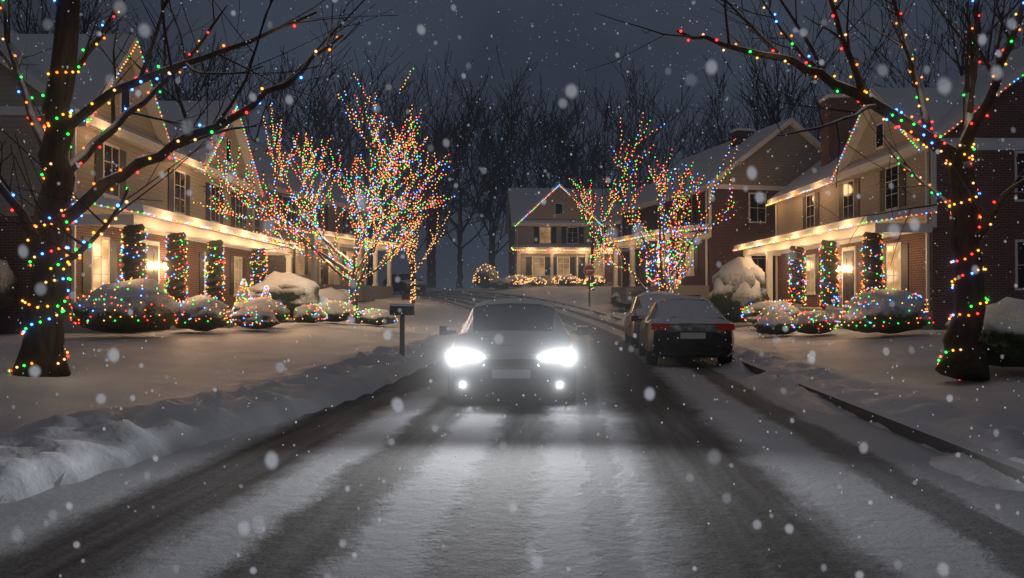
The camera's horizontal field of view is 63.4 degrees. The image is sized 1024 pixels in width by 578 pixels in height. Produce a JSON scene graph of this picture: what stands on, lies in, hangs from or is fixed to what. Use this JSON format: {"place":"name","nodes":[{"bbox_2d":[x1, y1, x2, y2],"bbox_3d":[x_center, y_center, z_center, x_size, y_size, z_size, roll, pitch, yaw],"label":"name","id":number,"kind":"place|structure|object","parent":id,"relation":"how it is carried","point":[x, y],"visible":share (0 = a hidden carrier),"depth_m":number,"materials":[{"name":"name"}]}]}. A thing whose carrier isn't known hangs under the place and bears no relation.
{"place":"outdoors","nodes":[
{"label":"outdoors","id":0,"kind":"place"},
{"bbox_2d":[0,293,1023,577],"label":"road","id":1,"kind":"structure","parent":0,"point":[664,453],"depth_m":6.24,"materials":[{"name":"grey asphalt"}]},
{"bbox_2d":[382,272,426,293],"bbox_3d":[-8.153,-0.428,62.924,2.260,1.678,4.384,0,-1,-33],"label":"car","id":2,"kind":"object","parent":1,"relation":"on","point":[401,282],"visible":0.77,"depth_m":61.94,"materials":[{"name":"paint"}]},
{"bbox_2d":[439,298,586,400],"bbox_3d":[0.022,0.893,13.531,2.303,1.485,4.801,0,-1,0],"label":"oncoming car","id":3,"kind":"object","parent":1,"relation":"on","point":[531,348],"visible":1,"depth_m":11.59,"materials":[{"name":"paint"}]},
{"bbox_2d":[619,291,676,347],"bbox_3d":[4.561,0.909,25.923,2.266,1.701,4.446,0,-1,0],"label":"parked hatchback","id":4,"kind":"object","parent":1,"relation":"on","point":[642,304],"visible":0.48,"depth_m":24.49,"materials":[{"name":"paint"}]},
{"bbox_2d":[631,295,734,364],"bbox_3d":[4.088,0.919,19.740,2.311,1.557,4.861,0,-1,0],"label":"parked sedan car","id":5,"kind":"object","parent":1,"relation":"on","point":[695,325],"visible":0.99,"depth_m":17.51,"materials":[{"name":"paint"}]},
{"bbox_2d":[393,291,1023,482],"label":"kerb","id":6,"kind":"structure","parent":1,"relation":"on","point":[938,440],"depth_m":8.91,"materials":[{"name":"concrete"}]},
{"bbox_2d":[0,0,1023,523],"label":"snowflakes falling","id":7,"kind":"object","parent":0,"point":[524,252],"visible":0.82,"depth_m":7.51,"materials":[{"name":"white"}]},
{"bbox_2d":[0,286,1023,503],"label":"ground","id":8,"kind":"structure","parent":0,"point":[73,428],"depth_m":12.33,"materials":[{"name":"white snow"}]},
{"bbox_2d":[0,260,17,311],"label":"dark bush","id":9,"kind":"object","parent":8,"relation":"on","point":[8,282],"visible":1,"depth_m":21.24,"materials":[{"name":"green plant"}]},
{"bbox_2d":[0,0,162,53],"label":"tree","id":10,"kind":"object","parent":8,"relation":"on","point":[86,22],"visible":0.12,"depth_m":36.23,"materials":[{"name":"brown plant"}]},
{"bbox_2d":[71,278,181,332],"bbox_3d":[-9.343,0.397,20.172,2.369,1.330,2.269,-1,-1,43],"label":"bush","id":11,"kind":"object","parent":8,"relation":"on","point":[126,322],"visible":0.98,"depth_m":19.48,"materials":[{"name":"green plant"}]},
{"bbox_2d":[11,0,251,100],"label":"tree","id":12,"kind":"object","parent":8,"relation":"on","point":[175,60],"visible":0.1,"depth_m":53.44,"materials":[{"name":"black plant"}]},
{"bbox_2d":[0,24,302,333],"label":"house","id":13,"kind":"structure","parent":8,"relation":"on","point":[99,261],"depth_m":24.79,"materials":[{"name":"beige wood"}]},
{"bbox_2d":[89,25,228,100],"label":"tree","id":14,"kind":"object","parent":8,"relation":"on","point":[175,75],"visible":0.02,"depth_m":74.07,"materials":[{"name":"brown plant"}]},
{"bbox_2d":[0,0,397,376],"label":"tree","id":15,"kind":"object","parent":8,"relation":"on","point":[42,348],"visible":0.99,"depth_m":11.80,"materials":[{"name":"brown plant"}]},
{"bbox_2d":[173,295,231,331],"bbox_3d":[-8.597,0.666,22.841,1.515,1.015,1.696,0,-1,0],"label":"bush","id":16,"kind":"object","parent":8,"relation":"on","point":[196,310],"visible":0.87,"depth_m":22.34,"materials":[{"name":"green plant"}]},
{"bbox_2d":[230,280,249,314],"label":"string lights","id":17,"kind":"object","parent":8,"relation":"on","point":[245,295],"visible":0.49,"depth_m":28.28,"materials":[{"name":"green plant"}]},
{"bbox_2d":[149,15,332,179],"bbox_3d":[-17.821,-7.649,50.511,10.459,17.358,12.297,0,-1,30],"label":"tree","id":18,"kind":"object","parent":8,"relation":"on","point":[225,64],"visible":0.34,"depth_m":50.63,"materials":[{"name":"black plant"}]},
{"bbox_2d":[232,305,279,328],"bbox_3d":[-7.585,0.819,24.569,1.335,0.726,1.341,0,-1,0],"label":"bush","id":19,"kind":"object","parent":8,"relation":"on","point":[266,315],"visible":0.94,"depth_m":24.16,"materials":[{"name":"green plant"}]},
{"bbox_2d":[233,297,289,322],"bbox_3d":[-8.005,0.728,26.510,1.729,0.941,1.671,0,-1,0],"label":"bush","id":20,"kind":"object","parent":8,"relation":"on","point":[280,310],"visible":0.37,"depth_m":26.09,"materials":[{"name":"white plant"}]},
{"bbox_2d":[262,287,270,297],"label":"string lights","id":21,"kind":"object","parent":8,"relation":"on","point":[265,295],"visible":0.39,"depth_m":30.91,"materials":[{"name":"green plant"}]},
{"bbox_2d":[248,271,321,317],"bbox_3d":[-9.336,0.221,33.500,3.352,1.896,3.260,0,-1,0],"label":"dark bush","id":22,"kind":"object","parent":8,"relation":"on","point":[291,291],"visible":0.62,"depth_m":32.42,"materials":[{"name":"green plant"}]},
{"bbox_2d":[292,304,326,322],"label":"bush","id":23,"kind":"object","parent":8,"relation":"on","point":[300,313],"visible":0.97,"depth_m":28.91,"materials":[{"name":"green plant"}]},
{"bbox_2d":[192,68,450,323],"bbox_3d":[-7.522,-3.180,32.574,10.361,9.394,9.502,0,-1,0],"label":"tree","id":24,"kind":"object","parent":8,"relation":"on","point":[353,286],"visible":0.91,"depth_m":32.22,"materials":[{"name":"brown plant"}]},
{"bbox_2d":[249,80,395,233],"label":"tree","id":25,"kind":"object","parent":8,"relation":"on","point":[349,162],"visible":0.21,"depth_m":107.36,"materials":[{"name":"black plant"}]},
{"bbox_2d":[247,139,398,300],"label":"house","id":26,"kind":"structure","parent":8,"relation":"on","point":[321,274],"depth_m":48.72,"materials":[{"name":"brown"}]},
{"bbox_2d":[242,0,404,187],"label":"tree","id":27,"kind":"object","parent":8,"relation":"on","point":[329,120],"visible":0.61,"depth_m":66.71,"materials":[{"name":"black plant"}]},
{"bbox_2d":[261,65,389,203],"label":"tree","id":28,"kind":"object","parent":8,"relation":"on","point":[338,127],"visible":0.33,"depth_m":91.35,"materials":[{"name":"black plant"}]},
{"bbox_2d":[319,287,349,301],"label":"dark bush","id":29,"kind":"object","parent":8,"relation":"on","point":[332,294],"visible":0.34,"depth_m":35.84,"materials":[{"name":"white plant"}]},
{"bbox_2d":[316,300,357,321],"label":"bush","id":30,"kind":"object","parent":8,"relation":"on","point":[335,311],"visible":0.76,"depth_m":30.79,"materials":[{"name":"green plant"}]},
{"bbox_2d":[275,51,445,285],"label":"tree","id":31,"kind":"object","parent":8,"relation":"on","point":[369,266],"visible":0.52,"depth_m":81.69,"materials":[{"name":"black plant"}]},
{"bbox_2d":[358,309,396,324],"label":"bush","id":32,"kind":"object","parent":8,"relation":"on","point":[368,318],"visible":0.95,"depth_m":31.49,"materials":[{"name":"green plant"}]},
{"bbox_2d":[390,296,414,355],"bbox_3d":[-2.285,0.844,17.240,0.500,1.400,0.192,0,-1,0],"label":"mailbox","id":33,"kind":"object","parent":8,"relation":"on","point":[404,309],"visible":0.93,"depth_m":17.18,"materials":[{"name":"grey metal"}]},
{"bbox_2d":[351,54,455,273],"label":"tree","id":34,"kind":"object","parent":8,"relation":"on","point":[428,112],"visible":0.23,"depth_m":99.83,"materials":[{"name":"black plant"}]},
{"bbox_2d":[396,212,449,302],"bbox_3d":[-5.985,-1.847,49.884,2.659,5.926,4.082,0,-1,32],"label":"small tree","id":35,"kind":"object","parent":8,"relation":"on","point":[412,265],"visible":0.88,"depth_m":50.01,"materials":[{"name":"brown plant"}]},
{"bbox_2d":[371,97,482,287],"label":"tree","id":36,"kind":"object","parent":8,"relation":"on","point":[429,220],"visible":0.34,"depth_m":89.48,"materials":[{"name":"black plant"}]},
{"bbox_2d":[373,41,532,287],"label":"tree","id":37,"kind":"object","parent":8,"relation":"on","point":[434,216],"visible":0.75,"depth_m":82.54,"materials":[{"name":"black plant"}]},
{"bbox_2d":[386,74,530,287],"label":"tree","id":38,"kind":"object","parent":8,"relation":"on","point":[460,230],"visible":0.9,"depth_m":80.29,"materials":[{"name":"black plant"}]},
{"bbox_2d":[425,86,536,264],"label":"tree","id":39,"kind":"object","parent":8,"relation":"on","point":[496,223],"visible":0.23,"depth_m":111.94,"materials":[{"name":"black plant"}]},
{"bbox_2d":[473,264,497,288],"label":"bush","id":40,"kind":"object","parent":8,"relation":"on","point":[481,275],"visible":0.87,"depth_m":68.43,"materials":[{"name":"green plant"}]},
{"bbox_2d":[403,46,569,270],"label":"tree","id":41,"kind":"object","parent":8,"relation":"on","point":[492,220],"visible":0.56,"depth_m":90.67,"materials":[{"name":"black plant"}]},
{"bbox_2d":[488,278,511,288],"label":"dark bush","id":42,"kind":"object","parent":8,"relation":"on","point":[498,283],"visible":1,"depth_m":67.32,"materials":[{"name":"green plant"}]},
{"bbox_2d":[0,0,1023,371],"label":"christmas bulbs","id":43,"kind":"object","parent":8,"relation":"on","point":[394,245],"visible":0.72,"depth_m":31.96,"materials":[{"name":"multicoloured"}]},
{"bbox_2d":[506,275,526,286],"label":"bush","id":44,"kind":"object","parent":8,"relation":"on","point":[513,278],"visible":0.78,"depth_m":68.56,"materials":[{"name":"green plant"}]},
{"bbox_2d":[461,65,593,215],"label":"tree","id":45,"kind":"object","parent":8,"relation":"on","point":[522,184],"visible":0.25,"depth_m":103.61,"materials":[{"name":"black plant"}]},
{"bbox_2d":[526,277,545,285],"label":"bush","id":46,"kind":"object","parent":8,"relation":"on","point":[532,283],"visible":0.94,"depth_m":68.45,"materials":[{"name":"green plant"}]},
{"bbox_2d":[479,86,619,189],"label":"tree","id":47,"kind":"object","parent":8,"relation":"on","point":[558,130],"visible":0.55,"depth_m":85.26,"materials":[{"name":"black plant"}]},
{"bbox_2d":[503,106,617,187],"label":"tree","id":48,"kind":"object","parent":8,"relation":"on","point":[565,185],"visible":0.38,"depth_m":94.31,"materials":[{"name":"black plant"}]},
{"bbox_2d":[505,182,618,286],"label":"house","id":49,"kind":"structure","parent":8,"relation":"on","point":[558,216],"depth_m":72.29,"materials":[{"name":"beige"}]},
{"bbox_2d":[551,275,581,285],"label":"bush","id":50,"kind":"object","parent":8,"relation":"on","point":[563,281],"visible":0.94,"depth_m":68.49,"materials":[{"name":"green plant"}]},
{"bbox_2d":[533,78,628,203],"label":"tree","id":51,"kind":"object","parent":8,"relation":"on","point":[580,101],"visible":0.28,"depth_m":109.82,"materials":[{"name":"black plant"}]},
{"bbox_2d":[584,264,594,306],"bbox_3d":[4.651,-0.142,49.810,0.702,2.760,0.090,0,-1,0],"label":"stop sign","id":52,"kind":"object","parent":8,"relation":"on","point":[589,270],"visible":0.94,"depth_m":49.78,"materials":[{"name":"red metal"}]},
{"bbox_2d":[584,276,606,285],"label":"bush","id":53,"kind":"object","parent":8,"relation":"on","point":[597,282],"visible":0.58,"depth_m":68.45,"materials":[{"name":"green plant"}]},
{"bbox_2d":[570,177,622,290],"bbox_3d":[6.216,-4.031,60.211,3.967,8.524,4.204,0,-1,0],"label":"small tree","id":54,"kind":"object","parent":8,"relation":"on","point":[592,249],"visible":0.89,"depth_m":59.90,"materials":[{"name":"brown plant"}]},
{"bbox_2d":[534,82,673,198],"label":"tree","id":55,"kind":"object","parent":8,"relation":"on","point":[604,157],"visible":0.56,"depth_m":84.66,"materials":[{"name":"black plant"}]},
{"bbox_2d":[610,292,630,307],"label":"dark bush","id":56,"kind":"object","parent":8,"relation":"on","point":[615,300],"visible":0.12,"depth_m":46.47,"materials":[{"name":"green plant"}]},
{"bbox_2d":[602,184,649,285],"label":"house","id":57,"kind":"structure","parent":8,"relation":"on","point":[608,272],"depth_m":71.62,"materials":[{"name":"brick"}]},
{"bbox_2d":[574,44,694,204],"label":"tree","id":58,"kind":"object","parent":8,"relation":"on","point":[635,106],"visible":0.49,"depth_m":90.41,"materials":[{"name":"black plant"}]},
{"bbox_2d":[580,113,740,291],"bbox_3d":[5.773,-2.178,29.997,4.673,8.222,5.494,0,-1,-31],"label":"tree","id":59,"kind":"object","parent":8,"relation":"on","point":[665,279],"visible":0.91,"depth_m":30.05,"materials":[{"name":"brown plant"}]},
{"bbox_2d":[598,73,737,193],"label":"tree","id":60,"kind":"object","parent":8,"relation":"on","point":[662,154],"visible":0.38,"depth_m":98.79,"materials":[{"name":"black plant"}]},
{"bbox_2d":[604,117,820,303],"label":"house","id":61,"kind":"structure","parent":8,"relation":"on","point":[711,254],"depth_m":43.02,"materials":[{"name":"brick"}]},
{"bbox_2d":[681,91,754,153],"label":"tree","id":62,"kind":"object","parent":8,"relation":"on","point":[719,138],"visible":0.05,"depth_m":103.81,"materials":[{"name":"black plant"}]},
{"bbox_2d":[708,257,768,322],"bbox_3d":[9.285,0.042,33.965,2.358,2.734,2.426,0,-1,31],"label":"dark bush","id":63,"kind":"object","parent":8,"relation":"on","point":[735,289],"visible":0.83,"depth_m":33.17,"materials":[{"name":"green plant"}]},
{"bbox_2d":[682,43,826,155],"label":"tree","id":64,"kind":"object","parent":8,"relation":"on","point":[732,127],"visible":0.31,"depth_m":73.70,"materials":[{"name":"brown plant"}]},
{"bbox_2d":[740,301,801,323],"bbox_3d":[9.566,0.920,30.592,2.218,0.986,2.408,0,-1,0],"label":"bush","id":65,"kind":"object","parent":8,"relation":"on","point":[751,316],"visible":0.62,"depth_m":29.85,"materials":[{"name":"white plant"}]},
{"bbox_2d":[754,313,796,334],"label":"snow bush","id":66,"kind":"object","parent":8,"relation":"on","point":[775,326],"visible":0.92,"depth_m":26.12,"materials":[{"name":"white snow"}]},
{"bbox_2d":[785,95,821,141],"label":"tree","id":67,"kind":"object","parent":8,"relation":"on","point":[812,115],"visible":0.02,"depth_m":97.99,"materials":[{"name":"brown plant"}]},
{"bbox_2d":[586,0,1023,380],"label":"tree","id":68,"kind":"object","parent":8,"relation":"on","point":[968,362],"visible":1,"depth_m":12.47,"materials":[{"name":"brown plant"}]},
{"bbox_2d":[692,0,924,154],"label":"tree","id":69,"kind":"object","parent":8,"relation":"on","point":[778,108],"visible":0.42,"depth_m":57.02,"materials":[{"name":"brown plant"}]},
{"bbox_2d":[752,49,874,141],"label":"tree","id":70,"kind":"object","parent":8,"relation":"on","point":[813,131],"visible":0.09,"depth_m":87.90,"materials":[{"name":"brown plant"}]},
{"bbox_2d":[792,310,836,333],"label":"bush","id":71,"kind":"object","parent":8,"relation":"on","point":[807,327],"visible":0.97,"depth_m":24.77,"materials":[{"name":"green plant"}]},
{"bbox_2d":[734,46,1023,329],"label":"house","id":72,"kind":"structure","parent":8,"relation":"on","point":[1001,129],"depth_m":27.30,"materials":[{"name":"beige brick"}]},
{"bbox_2d":[838,289,931,333],"bbox_3d":[10.204,0.604,22.765,2.386,1.244,2.099,0,-1,0],"label":"bush","id":73,"kind":"object","parent":8,"relation":"on","point":[895,310],"visible":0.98,"depth_m":22.14,"materials":[{"name":"green plant"}]},
{"bbox_2d":[808,0,1022,124],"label":"tree","id":74,"kind":"object","parent":8,"relation":"on","point":[987,55],"visible":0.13,"depth_m":44.51,"materials":[{"name":"brown plant"}]},
{"bbox_2d":[832,0,1023,86],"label":"tree","id":75,"kind":"object","parent":8,"relation":"on","point":[907,62],"visible":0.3,"depth_m":49.61,"materials":[{"name":"brown plant"}]},
{"bbox_2d":[945,297,1023,366],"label":"dark bush","id":76,"kind":"object","parent":8,"relation":"on","point":[1001,340],"visible":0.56,"depth_m":12.65,"materials":[{"name":"green plant"}]},
{"bbox_2d":[953,7,1023,71],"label":"tree","id":77,"kind":"object","parent":8,"relation":"on","point":[1008,29],"visible":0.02,"depth_m":64.62,"materials":[{"name":"brown plant"}]},
{"bbox_2d":[0,0,1023,287],"label":"sky","id":78,"kind":"structure","parent":0,"point":[432,24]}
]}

